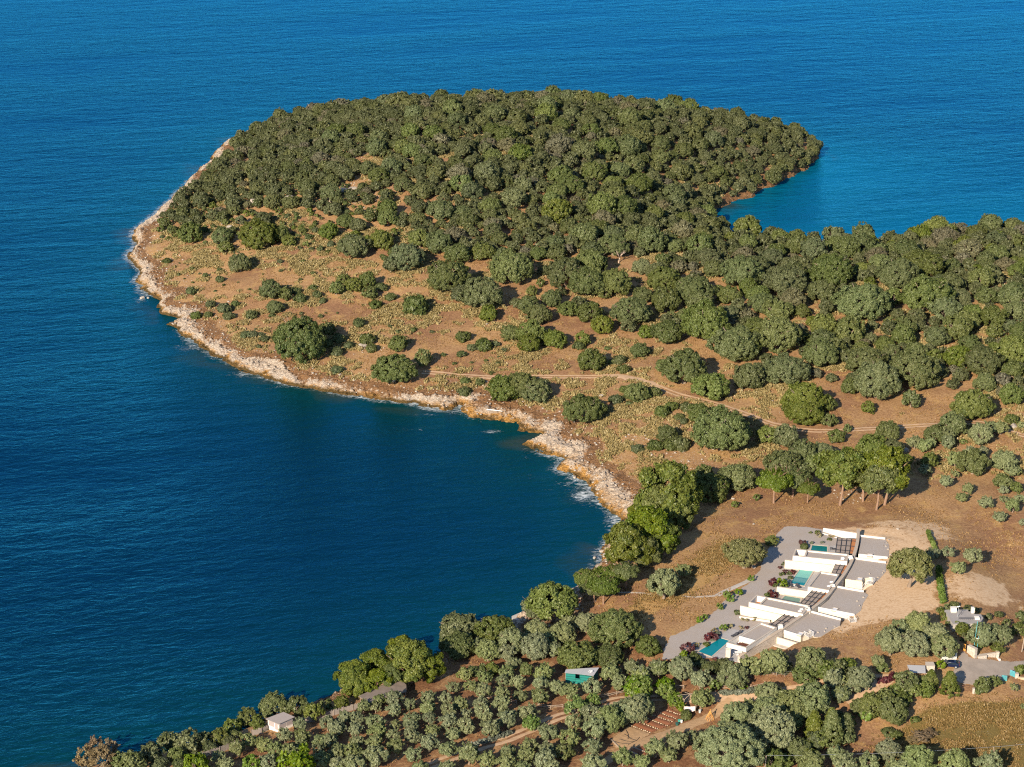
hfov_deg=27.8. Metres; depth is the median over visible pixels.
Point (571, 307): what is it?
evergreen tree
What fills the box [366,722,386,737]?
olive tree
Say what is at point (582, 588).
umbrella pine
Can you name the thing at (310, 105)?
grey brown tree
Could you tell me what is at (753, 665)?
olive tree
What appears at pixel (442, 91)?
wild olive tree
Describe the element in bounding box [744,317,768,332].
wild olive tree
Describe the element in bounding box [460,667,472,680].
olive tree
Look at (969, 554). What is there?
olive tree
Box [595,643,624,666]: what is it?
wild olive tree
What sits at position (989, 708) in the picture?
meadow grass
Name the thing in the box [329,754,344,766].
olive tree
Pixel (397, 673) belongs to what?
pine tree
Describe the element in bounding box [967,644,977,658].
gate wall
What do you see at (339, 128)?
wild olive tree
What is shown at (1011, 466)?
olive tree
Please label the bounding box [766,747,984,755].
overhead wire
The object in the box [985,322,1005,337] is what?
evergreen tree
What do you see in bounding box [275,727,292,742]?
olive tree
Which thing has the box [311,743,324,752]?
olive tree
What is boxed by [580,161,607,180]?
evergreen tree
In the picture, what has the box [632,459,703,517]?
pine tree
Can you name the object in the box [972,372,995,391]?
wild olive tree
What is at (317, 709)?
evergreen tree
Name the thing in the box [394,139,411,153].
wild olive tree
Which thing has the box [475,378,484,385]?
shrub
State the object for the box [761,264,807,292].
wild olive tree
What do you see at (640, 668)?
olive tree
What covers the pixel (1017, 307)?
wild olive tree
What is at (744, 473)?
evergreen tree
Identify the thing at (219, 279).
shrub
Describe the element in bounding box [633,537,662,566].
pine tree
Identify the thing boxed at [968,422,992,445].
olive tree
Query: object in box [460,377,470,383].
shrub
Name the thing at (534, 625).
olive tree
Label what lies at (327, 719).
olive tree
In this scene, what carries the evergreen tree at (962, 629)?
on the ground at (887, 600)
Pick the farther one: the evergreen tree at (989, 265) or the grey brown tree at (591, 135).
the grey brown tree at (591, 135)
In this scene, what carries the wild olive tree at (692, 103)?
on the ground at (887, 600)
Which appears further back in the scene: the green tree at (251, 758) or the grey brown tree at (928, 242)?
the grey brown tree at (928, 242)
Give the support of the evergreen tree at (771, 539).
on the ground at (887, 600)
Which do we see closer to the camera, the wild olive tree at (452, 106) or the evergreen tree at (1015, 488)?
the evergreen tree at (1015, 488)
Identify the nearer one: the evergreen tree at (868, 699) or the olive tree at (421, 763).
the olive tree at (421, 763)
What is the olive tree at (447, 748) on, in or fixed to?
on the ground at (887, 600)
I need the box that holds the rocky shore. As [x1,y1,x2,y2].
[127,130,819,720]
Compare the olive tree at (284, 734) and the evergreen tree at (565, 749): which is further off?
the olive tree at (284, 734)
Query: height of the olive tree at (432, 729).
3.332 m
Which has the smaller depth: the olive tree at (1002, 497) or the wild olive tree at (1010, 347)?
the olive tree at (1002, 497)
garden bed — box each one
[612,726,648,747]
[631,722,657,731]
[640,719,665,728]
[648,715,672,725]
[653,713,675,720]
[659,710,679,717]
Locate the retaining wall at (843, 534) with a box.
[822,528,856,538]
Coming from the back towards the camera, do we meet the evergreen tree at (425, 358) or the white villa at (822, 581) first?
the evergreen tree at (425, 358)
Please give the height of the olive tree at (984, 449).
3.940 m
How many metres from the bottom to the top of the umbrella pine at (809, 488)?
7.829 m
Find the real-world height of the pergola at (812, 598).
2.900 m
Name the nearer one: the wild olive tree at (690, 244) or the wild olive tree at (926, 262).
the wild olive tree at (926, 262)
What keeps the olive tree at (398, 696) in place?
on the ground at (887, 600)
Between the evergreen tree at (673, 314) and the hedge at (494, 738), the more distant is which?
the evergreen tree at (673, 314)
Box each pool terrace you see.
[712,643,742,661]
[719,628,749,639]
[788,572,818,589]
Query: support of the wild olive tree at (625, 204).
on the ground at (887, 600)
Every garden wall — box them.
[740,605,783,621]
[773,643,788,648]
[777,586,807,597]
[785,559,835,572]
[941,653,956,659]
[979,652,995,657]
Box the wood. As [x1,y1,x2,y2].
[159,88,1023,389]
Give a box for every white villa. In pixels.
[725,622,782,657]
[749,595,809,616]
[793,549,852,564]
[807,571,838,600]
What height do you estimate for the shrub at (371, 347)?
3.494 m
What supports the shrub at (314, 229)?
on the ground at (887, 600)
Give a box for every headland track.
[422,373,1023,436]
[423,370,1023,434]
[610,375,659,387]
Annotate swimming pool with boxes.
[696,637,729,656]
[781,595,802,602]
[790,569,813,586]
[809,544,828,551]
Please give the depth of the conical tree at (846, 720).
470.77 m
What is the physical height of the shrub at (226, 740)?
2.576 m
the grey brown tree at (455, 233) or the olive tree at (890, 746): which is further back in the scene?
the grey brown tree at (455, 233)
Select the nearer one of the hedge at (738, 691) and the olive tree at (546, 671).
the hedge at (738, 691)
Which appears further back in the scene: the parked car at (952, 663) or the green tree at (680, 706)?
the parked car at (952, 663)
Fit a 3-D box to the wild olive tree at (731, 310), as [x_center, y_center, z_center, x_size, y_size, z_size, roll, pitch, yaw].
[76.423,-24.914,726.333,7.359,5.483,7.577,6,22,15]
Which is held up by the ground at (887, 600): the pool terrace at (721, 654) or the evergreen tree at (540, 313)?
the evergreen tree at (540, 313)
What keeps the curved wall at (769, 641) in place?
on the ground at (887, 600)
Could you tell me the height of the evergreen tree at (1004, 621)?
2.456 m
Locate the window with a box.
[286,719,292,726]
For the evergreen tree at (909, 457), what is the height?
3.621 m
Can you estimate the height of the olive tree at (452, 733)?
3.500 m
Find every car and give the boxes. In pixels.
[631,746,644,754]
[944,660,959,667]
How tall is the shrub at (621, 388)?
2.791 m
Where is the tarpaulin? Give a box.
[683,706,695,711]
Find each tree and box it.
[72,743,99,766]
[84,735,103,756]
[87,743,116,766]
[100,737,120,755]
[109,751,126,766]
[115,750,146,766]
[140,741,166,762]
[156,731,177,748]
[157,224,164,231]
[160,217,172,226]
[166,746,183,761]
[167,225,177,233]
[171,727,201,753]
[176,221,202,242]
[183,752,210,766]
[195,731,213,748]
[209,201,215,207]
[209,727,229,745]
[210,749,225,761]
[211,226,235,242]
[214,206,225,211]
[215,757,234,766]
[217,241,234,251]
[222,219,229,224]
[222,718,242,732]
[228,226,237,232]
[228,251,251,271]
[228,738,245,756]
[229,729,241,738]
[230,158,239,165]
[235,215,246,224]
[236,145,249,156]
[236,217,279,249]
[236,706,255,726]
[239,181,248,186]
[240,733,258,747]
[242,201,251,208]
[242,209,249,216]
[242,754,260,766]
[248,713,264,729]
[255,736,272,752]
[258,279,281,298]
[258,690,292,717]
[258,753,276,766]
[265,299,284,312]
[265,740,283,758]
[271,316,326,363]
[274,226,289,239]
[275,206,282,212]
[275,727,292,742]
[275,742,315,766]
[277,128,292,139]
[278,285,292,300]
[280,742,297,753]
[281,234,296,245]
[284,695,308,716]
[292,716,306,729]
[292,738,306,750]
[294,728,311,742]
[298,179,316,195]
[298,227,306,232]
[299,142,309,147]
[303,702,325,720]
[306,102,316,109]
[310,151,330,163]
[311,733,328,747]
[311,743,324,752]
[313,750,330,766]
[316,245,323,250]
[318,222,338,239]
[319,714,333,730]
[320,183,341,201]
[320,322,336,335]
[320,698,332,709]
[321,109,335,116]
[321,130,339,142]
[323,732,336,748]
[326,123,344,133]
[328,718,346,736]
[328,744,344,757]
[329,281,344,294]
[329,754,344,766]
[330,155,338,160]
[331,742,344,752]
[332,658,370,695]
[333,98,349,104]
[333,695,349,708]
[335,156,345,164]
[336,214,353,228]
[336,273,350,283]
[336,709,353,723]
[337,234,372,256]
[338,665,367,697]
[342,201,349,206]
[342,754,366,766]
[344,277,362,291]
[344,742,364,756]
[346,122,365,137]
[348,722,364,734]
[349,734,363,746]
[350,230,360,235]
[350,711,364,723]
[356,698,370,713]
[359,160,378,174]
[359,270,376,287]
[359,648,391,685]
[360,186,371,194]
[361,285,377,299]
[361,744,389,766]
[363,668,393,692]
[364,733,382,745]
[365,137,387,155]
[365,713,386,727]
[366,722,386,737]
[367,128,388,142]
[368,167,388,181]
[368,228,393,250]
[369,701,381,712]
[370,353,418,382]
[373,693,386,702]
[376,94,390,102]
[376,199,397,212]
[377,209,399,225]
[380,157,402,173]
[381,662,404,686]
[382,256,396,271]
[384,701,400,717]
[385,634,409,658]
[385,689,405,704]
[385,737,404,755]
[386,637,434,683]
[386,727,400,741]
[387,242,426,269]
[388,335,407,351]
[389,719,400,728]
[390,230,397,235]
[393,178,413,191]
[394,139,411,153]
[400,123,419,138]
[401,143,422,157]
[402,698,415,710]
[402,711,421,724]
[403,720,419,731]
[403,746,422,761]
[404,104,422,117]
[404,728,422,744]
[407,229,427,247]
[412,759,428,766]
[413,153,431,166]
[414,348,432,366]
[418,649,446,683]
[419,700,436,713]
[420,97,432,102]
[420,101,431,106]
[420,690,435,702]
[420,732,439,751]
[422,124,443,138]
[422,711,435,724]
[424,724,440,733]
[425,200,455,219]
[425,229,452,252]
[427,259,471,290]
[431,89,448,95]
[432,132,449,144]
[437,690,452,702]
[437,712,456,729]
[438,629,475,659]
[438,740,458,756]
[438,759,455,766]
[439,610,477,644]
[440,700,455,714]
[442,99,462,114]
[443,243,471,262]
[444,226,465,241]
[444,727,461,740]
[445,162,471,178]
[445,681,460,692]
[447,112,465,126]
[448,174,473,192]
[451,284,477,300]
[452,696,468,709]
[454,205,472,215]
[455,666,465,677]
[457,276,503,306]
[457,715,474,734]
[458,740,479,764]
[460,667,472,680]
[460,708,472,718]
[461,181,483,197]
[463,680,476,691]
[466,665,478,676]
[470,241,496,259]
[472,695,489,709]
[473,161,500,180]
[473,614,515,644]
[474,637,482,647]
[474,638,500,660]
[474,681,492,696]
[474,702,492,720]
[475,750,494,766]
[476,91,496,102]
[476,669,493,682]
[478,197,501,210]
[478,304,497,321]
[479,663,490,670]
[479,718,501,736]
[480,137,496,147]
[482,122,499,134]
[482,148,502,161]
[482,217,501,227]
[482,222,501,235]
[483,104,506,119]
[484,661,499,675]
[485,374,518,401]
[489,248,533,282]
[491,693,509,711]
[493,137,515,152]
[493,246,513,256]
[493,752,515,766]
[494,125,517,141]
[494,685,510,696]
[495,673,508,686]
[496,709,517,727]
[497,644,516,661]
[498,626,526,654]
[498,664,514,676]
[499,743,516,755]
[500,187,527,207]
[500,324,516,340]
[502,371,538,396]
[505,657,521,669]
[508,143,531,160]
[509,674,525,690]
[512,690,527,701]
[513,175,533,192]
[514,760,531,766]
[515,319,546,342]
[515,745,534,763]
[516,295,540,313]
[517,333,540,351]
[517,702,540,718]
[518,246,530,253]
[519,378,552,403]
[519,662,533,674]
[519,736,538,749]
[520,596,550,617]
[520,631,548,660]
[522,90,531,94]
[522,618,549,634]
[522,714,540,730]
[524,581,578,621]
[525,304,552,323]
[526,285,537,295]
[527,176,537,185]
[528,247,546,259]
[531,687,549,703]
[532,661,554,678]
[532,675,549,688]
[533,746,556,766]
[534,90,549,97]
[534,102,558,120]
[536,278,545,287]
[536,739,556,752]
[537,95,558,110]
[537,722,559,741]
[541,198,572,224]
[541,289,562,307]
[541,329,567,348]
[542,191,559,203]
[543,257,582,286]
[543,757,559,766]
[544,132,571,154]
[544,631,557,642]
[544,641,560,657]
[545,85,561,92]
[545,234,563,247]
[546,183,566,195]
[547,164,572,180]
[547,222,559,232]
[548,620,576,643]
[548,679,564,694]
[549,152,561,158]
[550,95,563,105]
[551,118,570,130]
[554,174,583,193]
[554,743,575,760]
[555,640,598,668]
[557,301,577,316]
[558,728,580,746]
[559,89,577,99]
[559,682,577,699]
[561,615,575,626]
[562,243,573,254]
[562,393,607,422]
[563,108,579,119]
[564,694,588,716]
[565,712,582,729]
[567,265,604,295]
[568,222,597,242]
[569,195,581,201]
[571,139,597,159]
[573,612,595,632]
[574,330,590,346]
[575,248,607,272]
[575,301,604,322]
[577,347,605,370]
[578,114,597,129]
[579,241,602,254]
[579,753,607,766]
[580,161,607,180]
[580,702,599,721]
[580,717,607,738]
[580,738,602,753]
[581,123,599,134]
[581,676,602,693]
[585,132,596,139]
[585,692,600,705]
[586,191,616,215]
[588,219,609,237]
[588,608,643,648]
[590,315,613,333]
[591,209,615,224]
[593,91,608,100]
[595,137,618,154]
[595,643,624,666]
[595,704,625,732]
[596,233,629,255]
[597,154,604,159]
[597,288,611,297]
[599,661,621,682]
[600,267,631,294]
[601,224,624,236]
[602,175,621,186]
[602,521,655,564]
[607,186,625,197]
[608,127,621,136]
[609,295,653,322]
[610,162,629,176]
[611,96,622,103]
[611,672,627,691]
[611,745,632,765]
[612,194,637,213]
[612,698,638,723]
[615,134,642,156]
[617,106,641,125]
[619,101,640,110]
[619,695,649,723]
[620,505,676,553]
[621,674,650,696]
[623,154,644,173]
[623,172,653,194]
[623,224,644,241]
[623,382,649,402]
[623,657,638,672]
[623,674,653,697]
[627,504,636,513]
[629,240,639,246]
[629,244,637,251]
[630,342,649,357]
[630,664,649,676]
[630,665,650,677]
[632,258,649,274]
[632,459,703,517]
[632,693,654,716]
[632,754,649,766]
[633,286,652,300]
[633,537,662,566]
[633,756,648,766]
[635,387,651,398]
[635,635,661,656]
[636,98,655,109]
[637,225,668,252]
[637,325,651,337]
[642,483,678,523]
[643,736,664,757]
[645,204,664,218]
[645,262,664,276]
[645,568,681,598]
[647,266,680,289]
[648,660,667,676]
[649,658,664,675]
[650,134,670,150]
[650,148,670,163]
[650,319,681,343]
[650,387,662,395]
[651,287,681,312]
[651,521,681,554]
[652,676,674,693]
[654,579,678,593]
[655,98,676,112]
[655,200,671,209]
[655,253,671,262]
[655,359,662,371]
[655,682,675,699]
[656,424,677,441]
[659,347,707,383]
[660,747,677,762]
[661,183,686,198]
[661,260,669,267]
[663,178,671,184]
[665,729,688,751]
[666,94,683,102]
[666,239,685,251]
[667,311,676,318]
[667,499,693,530]
[667,691,683,706]
[668,655,695,680]
[669,194,687,205]
[670,219,694,237]
[670,260,687,272]
[672,142,693,157]
[672,276,718,301]
[675,564,691,576]
[676,211,694,221]
[676,308,686,319]
[676,702,686,711]
[678,117,688,123]
[679,97,699,109]
[679,298,730,340]
[679,650,687,656]
[680,183,693,199]
[684,234,712,254]
[685,291,714,306]
[685,730,697,743]
[687,261,697,269]
[687,403,709,420]
[688,207,706,213]
[689,404,752,449]
[690,269,702,275]
[690,372,730,400]
[690,669,713,688]
[690,687,714,708]
[691,109,710,119]
[691,721,766,766]
[694,247,723,266]
[694,464,713,474]
[696,231,712,243]
[696,473,730,502]
[696,616,703,622]
[701,204,717,216]
[702,660,719,673]
[703,259,721,276]
[704,130,723,148]
[705,325,760,361]
[709,165,727,178]
[709,679,723,691]
[713,125,727,135]
[716,285,742,303]
[716,603,723,609]
[716,660,749,689]
[719,255,764,285]
[719,333,762,360]
[719,624,727,630]
[720,464,756,490]
[720,537,767,568]
[720,701,753,725]
[722,305,739,317]
[723,590,730,598]
[724,231,733,239]
[726,594,734,601]
[727,317,736,326]
[729,463,756,486]
[731,501,738,507]
[732,214,761,235]
[732,246,753,257]
[732,362,764,387]
[734,376,755,388]
[734,589,743,594]
[735,137,743,143]
[738,277,757,296]
[739,233,756,248]
[739,308,755,317]
[739,654,765,677]
[740,697,755,708]
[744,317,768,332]
[745,145,760,156]
[745,285,769,300]
[745,704,795,748]
[746,255,769,273]
[747,292,777,314]
[750,697,779,712]
[752,494,760,500]
[754,681,781,697]
[756,425,774,443]
[759,247,783,266]
[759,316,802,353]
[760,647,788,673]
[760,747,785,766]
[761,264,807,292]
[762,298,794,318]
[762,352,810,384]
[762,450,803,468]
[764,534,779,545]
[768,243,786,255]
[769,228,789,242]
[772,423,799,447]
[772,689,811,719]
[774,753,793,766]
[776,577,787,586]
[777,280,798,295]
[778,287,806,306]
[779,381,826,413]
[784,400,824,424]
[784,735,811,760]
[785,232,808,253]
[785,260,807,279]
[786,253,798,257]
[788,438,817,460]
[789,228,804,237]
[790,680,831,716]
[791,664,818,683]
[792,716,803,730]
[793,303,811,317]
[795,646,825,671]
[795,750,824,766]
[797,737,813,747]
[798,748,820,764]
[799,333,810,343]
[799,459,810,471]
[800,237,827,258]
[802,337,838,365]
[803,710,822,739]
[805,315,814,325]
[805,453,818,473]
[806,252,856,285]
[806,279,837,301]
[806,730,827,750]
[808,313,836,331]
[808,730,828,748]
[810,327,834,341]
[810,368,822,377]
[813,441,835,459]
[813,445,866,505]
[814,659,834,678]
[820,413,838,426]
[821,225,844,239]
[821,393,833,410]
[821,710,846,747]
[823,667,842,684]
[824,398,837,409]
[824,675,843,689]
[824,707,834,719]
[825,236,838,250]
[825,744,845,760]
[827,428,845,442]
[827,658,849,674]
[830,283,891,319]
[830,337,846,355]
[830,685,850,701]
[832,750,857,766]
[833,235,860,257]
[833,314,865,341]
[833,685,851,703]
[839,712,856,730]
[839,731,855,744]
[840,377,856,393]
[840,675,848,685]
[840,712,855,742]
[841,657,856,672]
[843,346,889,370]
[843,423,851,432]
[844,467,866,501]
[844,682,861,693]
[846,665,875,689]
[849,698,860,714]
[851,221,876,238]
[851,232,875,250]
[852,341,868,348]
[852,361,902,399]
[854,262,871,274]
[854,749,880,766]
[855,433,886,452]
[856,464,899,509]
[857,338,871,345]
[857,705,873,719]
[858,690,887,717]
[858,712,872,721]
[861,400,875,413]
[861,444,910,504]
[864,247,886,260]
[864,277,876,284]
[868,253,893,265]
[871,654,885,666]
[873,242,887,250]
[873,257,919,287]
[873,336,895,350]
[874,625,904,655]
[875,420,899,439]
[875,662,889,672]
[875,737,902,761]
[876,687,894,699]
[877,696,908,725]
[882,316,896,324]
[883,343,899,359]
[884,757,910,766]
[885,287,901,304]
[885,437,904,453]
[886,241,897,251]
[886,546,934,587]
[888,683,903,696]
[889,348,941,389]
[889,618,910,633]
[890,234,907,241]
[890,323,916,343]
[893,239,919,256]
[893,670,920,691]
[896,248,947,275]
[896,315,909,323]
[897,691,913,707]
[898,319,917,332]
[900,274,956,310]
[900,629,930,657]
[901,281,910,293]
[901,389,920,407]
[901,744,934,766]
[903,342,928,354]
[904,453,914,463]
[904,610,931,632]
[905,223,931,240]
[905,308,926,321]
[905,683,924,696]
[906,435,919,448]
[906,736,917,743]
[911,730,930,742]
[917,463,932,474]
[918,438,932,451]
[918,675,928,683]
[918,680,935,697]
[920,238,937,248]
[920,451,938,466]
[922,622,949,643]
[922,674,938,687]
[923,215,950,229]
[923,326,951,345]
[923,423,946,441]
[923,727,936,737]
[925,436,936,447]
[926,296,962,320]
[926,349,941,360]
[926,547,940,561]
[927,669,938,689]
[931,226,960,244]
[931,633,959,658]
[932,274,941,280]
[935,659,945,668]
[937,671,961,698]
[938,223,957,231]
[938,272,966,293]
[938,607,944,615]
[938,747,970,766]
[939,410,967,436]
[939,474,953,487]
[939,612,946,620]
[940,545,954,557]
[941,434,955,448]
[942,314,973,339]
[942,345,971,367]
[942,426,955,440]
[943,257,960,271]
[944,603,950,609]
[945,450,959,465]
[948,364,957,372]
[949,389,992,418]
[949,561,965,573]
[950,470,959,477]
[951,238,982,257]
[952,222,967,233]
[952,235,975,246]
[954,252,969,263]
[954,288,971,300]
[954,388,996,417]
[954,622,970,634]
[955,448,991,475]
[955,492,968,502]
[957,309,981,329]
[957,334,981,349]
[959,438,966,443]
[959,633,971,642]
[960,304,981,319]
[962,346,1005,374]
[962,482,973,493]
[963,445,974,451]
[963,547,982,563]
[965,224,986,234]
[966,622,997,646]
[967,267,994,287]
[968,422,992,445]
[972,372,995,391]
[972,750,1003,766]
[973,264,981,268]
[973,676,991,693]
[974,285,997,303]
[974,640,985,647]
[974,686,982,694]
[976,250,995,267]
[977,495,994,508]
[978,213,1002,229]
[979,445,988,454]
[980,304,1009,327]
[981,223,990,230]
[982,420,997,432]
[983,262,995,269]
[984,230,1006,244]
[985,244,1009,259]
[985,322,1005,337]
[986,623,1013,645]
[988,342,997,351]
[988,675,1002,686]
[989,641,1005,652]
[990,449,1018,470]
[992,472,1013,486]
[992,511,1007,522]
[993,256,1015,271]
[994,334,1023,363]
[994,372,1011,385]
[995,386,1002,395]
[995,420,1009,434]
[997,283,1023,307]
[997,485,1009,494]
[998,382,1023,404]
[999,495,1008,502]
[1001,359,1023,377]
[1001,619,1010,626]
[1002,319,1020,334]
[1003,217,1023,229]
[1003,462,1018,476]
[1004,414,1019,423]
[1005,301,1023,318]
[1005,497,1018,512]
[1006,261,1023,276]
[1007,281,1023,287]
[1009,322,1023,338]
[1010,234,1023,245]
[1010,481,1022,493]
[1010,622,1023,635]
[1010,683,1018,691]
[1011,256,1018,260]
[1012,466,1022,475]
[1014,223,1023,234]
[1014,494,1023,502]
[1014,664,1023,674]
[1015,610,1023,621]
[1017,421,1023,427]
[1018,249,1023,259]
[1018,518,1023,525]
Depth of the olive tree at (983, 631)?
504.66 m
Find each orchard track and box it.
[427,674,888,764]
[430,680,877,766]
[675,692,756,702]
[845,681,893,703]
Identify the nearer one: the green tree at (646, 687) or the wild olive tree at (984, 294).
the green tree at (646, 687)
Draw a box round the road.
[945,651,1023,684]
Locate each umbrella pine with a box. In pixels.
[573,567,594,595]
[578,581,603,601]
[585,572,619,604]
[592,563,626,582]
[612,561,640,588]
[755,464,793,503]
[781,467,812,496]
[796,478,820,502]
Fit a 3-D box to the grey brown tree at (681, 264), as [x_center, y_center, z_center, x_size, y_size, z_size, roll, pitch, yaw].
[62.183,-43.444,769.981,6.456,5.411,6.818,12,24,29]
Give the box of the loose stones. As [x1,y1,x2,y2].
[131,155,873,625]
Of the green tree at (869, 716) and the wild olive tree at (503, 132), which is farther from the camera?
the wild olive tree at (503, 132)
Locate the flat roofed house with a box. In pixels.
[944,606,982,631]
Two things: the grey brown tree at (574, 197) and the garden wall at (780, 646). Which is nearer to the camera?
the garden wall at (780, 646)
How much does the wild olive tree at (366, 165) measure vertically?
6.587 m
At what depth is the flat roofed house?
514.45 m
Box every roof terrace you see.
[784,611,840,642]
[818,586,867,620]
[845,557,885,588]
[858,535,888,559]
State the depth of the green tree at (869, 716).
476.44 m
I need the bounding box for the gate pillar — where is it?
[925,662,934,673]
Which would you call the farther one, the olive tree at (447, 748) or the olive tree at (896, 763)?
the olive tree at (447, 748)
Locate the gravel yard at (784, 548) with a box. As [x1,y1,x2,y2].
[662,526,851,658]
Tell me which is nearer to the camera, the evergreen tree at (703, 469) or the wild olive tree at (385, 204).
the evergreen tree at (703, 469)
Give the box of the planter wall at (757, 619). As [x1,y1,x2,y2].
[739,616,769,621]
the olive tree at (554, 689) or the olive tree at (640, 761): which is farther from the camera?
the olive tree at (554, 689)
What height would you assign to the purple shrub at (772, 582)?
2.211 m
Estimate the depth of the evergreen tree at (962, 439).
625.78 m
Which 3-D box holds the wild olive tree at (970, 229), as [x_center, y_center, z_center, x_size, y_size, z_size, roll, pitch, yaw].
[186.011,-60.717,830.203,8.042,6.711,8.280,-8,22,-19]
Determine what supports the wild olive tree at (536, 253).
on the ground at (887, 600)
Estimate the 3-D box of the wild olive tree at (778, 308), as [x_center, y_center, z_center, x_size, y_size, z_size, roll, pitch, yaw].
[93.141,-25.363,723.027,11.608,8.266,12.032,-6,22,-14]
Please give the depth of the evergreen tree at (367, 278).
758.74 m
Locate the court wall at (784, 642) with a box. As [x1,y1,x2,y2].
[777,636,797,646]
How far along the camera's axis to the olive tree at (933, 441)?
623.18 m
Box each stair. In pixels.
[803,631,813,640]
[843,615,856,622]
[861,577,874,589]
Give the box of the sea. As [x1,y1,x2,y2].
[0,0,1023,766]
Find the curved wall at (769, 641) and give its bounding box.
[738,529,859,662]
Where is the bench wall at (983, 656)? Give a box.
[977,654,986,658]
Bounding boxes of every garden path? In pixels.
[604,697,732,764]
[618,592,716,597]
[715,578,751,595]
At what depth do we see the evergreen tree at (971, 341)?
693.17 m
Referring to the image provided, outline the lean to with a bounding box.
[907,665,925,672]
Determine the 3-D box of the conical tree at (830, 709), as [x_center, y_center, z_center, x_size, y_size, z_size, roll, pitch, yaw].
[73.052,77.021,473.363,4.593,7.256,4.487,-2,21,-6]
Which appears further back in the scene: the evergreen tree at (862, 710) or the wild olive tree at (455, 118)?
the wild olive tree at (455, 118)
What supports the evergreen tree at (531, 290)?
on the ground at (887, 600)
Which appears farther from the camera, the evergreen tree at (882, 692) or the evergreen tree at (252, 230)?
the evergreen tree at (252, 230)
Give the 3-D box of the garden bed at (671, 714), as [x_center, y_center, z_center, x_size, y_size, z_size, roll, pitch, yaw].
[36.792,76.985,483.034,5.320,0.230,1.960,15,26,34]
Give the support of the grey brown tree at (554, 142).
on the ground at (887, 600)
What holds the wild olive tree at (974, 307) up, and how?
on the ground at (887, 600)
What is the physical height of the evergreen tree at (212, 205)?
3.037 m
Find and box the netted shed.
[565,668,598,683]
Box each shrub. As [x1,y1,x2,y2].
[149,757,169,766]
[161,257,171,263]
[172,758,183,766]
[186,287,196,294]
[190,311,201,319]
[202,741,218,751]
[204,311,213,317]
[205,300,215,307]
[215,275,224,282]
[216,302,231,312]
[220,735,234,745]
[222,312,235,319]
[231,300,239,306]
[240,330,250,338]
[245,310,257,319]
[249,329,258,337]
[254,725,267,731]
[258,335,269,341]
[291,287,301,294]
[292,293,306,302]
[305,234,313,239]
[308,284,317,290]
[311,227,318,232]
[312,290,322,297]
[319,297,325,303]
[324,339,333,347]
[327,240,334,246]
[330,365,343,373]
[331,346,343,356]
[332,332,345,342]
[343,340,353,348]
[352,317,364,327]
[359,332,375,343]
[365,343,376,352]
[368,299,381,309]
[374,283,387,290]
[384,292,396,300]
[402,294,428,315]
[455,331,471,342]
[456,350,467,357]
[456,386,471,396]
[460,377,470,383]
[466,344,476,350]
[475,337,492,351]
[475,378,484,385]
[492,341,499,346]
[571,341,584,349]
[608,393,623,404]
[612,354,626,364]
[616,364,630,373]
[618,385,625,392]
[631,444,644,453]
[646,439,663,450]
[653,405,669,417]
[661,438,676,450]
[665,401,678,411]
[672,435,690,452]
[673,413,684,420]
[679,642,695,654]
[680,401,691,412]
[680,417,687,424]
[680,709,691,720]
[687,652,702,665]
[694,659,707,667]
[702,641,709,646]
[704,631,714,640]
[709,633,718,639]
[716,657,728,665]
[761,665,775,675]
[768,577,776,585]
[770,591,778,597]
[770,745,784,752]
[776,661,792,675]
[800,543,808,549]
[880,727,894,736]
[889,730,902,739]
[910,716,920,723]
[949,601,958,609]
[963,604,971,610]
[984,613,991,619]
[994,611,1003,616]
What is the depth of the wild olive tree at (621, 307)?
722.52 m
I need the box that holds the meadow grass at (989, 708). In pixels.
[610,535,1023,766]
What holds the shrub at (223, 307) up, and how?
on the ground at (887, 600)
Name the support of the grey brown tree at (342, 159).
on the ground at (887, 600)
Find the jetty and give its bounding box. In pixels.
[512,613,518,620]
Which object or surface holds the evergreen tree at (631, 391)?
on the ground at (887, 600)
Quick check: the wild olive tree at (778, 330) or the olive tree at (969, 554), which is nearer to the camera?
the olive tree at (969, 554)
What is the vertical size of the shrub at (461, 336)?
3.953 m
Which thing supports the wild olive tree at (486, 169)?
on the ground at (887, 600)
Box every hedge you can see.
[460,729,512,746]
[718,687,755,695]
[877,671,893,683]
[926,529,937,549]
[935,564,946,603]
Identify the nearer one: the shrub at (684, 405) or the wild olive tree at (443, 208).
the shrub at (684, 405)
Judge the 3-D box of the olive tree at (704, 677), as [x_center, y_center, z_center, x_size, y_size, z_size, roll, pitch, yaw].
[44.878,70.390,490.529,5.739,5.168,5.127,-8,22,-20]
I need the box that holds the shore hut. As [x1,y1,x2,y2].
[266,712,293,731]
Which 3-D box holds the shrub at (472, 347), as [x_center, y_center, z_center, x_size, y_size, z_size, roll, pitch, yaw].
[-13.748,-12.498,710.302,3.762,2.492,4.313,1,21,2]
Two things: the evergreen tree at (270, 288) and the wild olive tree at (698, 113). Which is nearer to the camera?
the evergreen tree at (270, 288)
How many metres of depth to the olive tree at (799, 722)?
472.97 m
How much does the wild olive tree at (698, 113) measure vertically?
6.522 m
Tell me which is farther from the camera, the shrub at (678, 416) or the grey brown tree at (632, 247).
the grey brown tree at (632, 247)
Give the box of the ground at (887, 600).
[93,110,1023,766]
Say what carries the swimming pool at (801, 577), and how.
in the gravel yard at (784, 548)
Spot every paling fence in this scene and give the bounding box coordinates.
[202,740,234,756]
[251,725,268,734]
[304,703,357,722]
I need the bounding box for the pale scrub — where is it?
[150,118,1023,486]
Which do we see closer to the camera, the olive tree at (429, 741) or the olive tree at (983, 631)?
the olive tree at (429, 741)
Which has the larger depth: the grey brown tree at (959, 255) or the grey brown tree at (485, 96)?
the grey brown tree at (485, 96)
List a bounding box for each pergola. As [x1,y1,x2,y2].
[771,614,795,625]
[801,590,826,606]
[832,563,847,573]
[835,537,855,554]

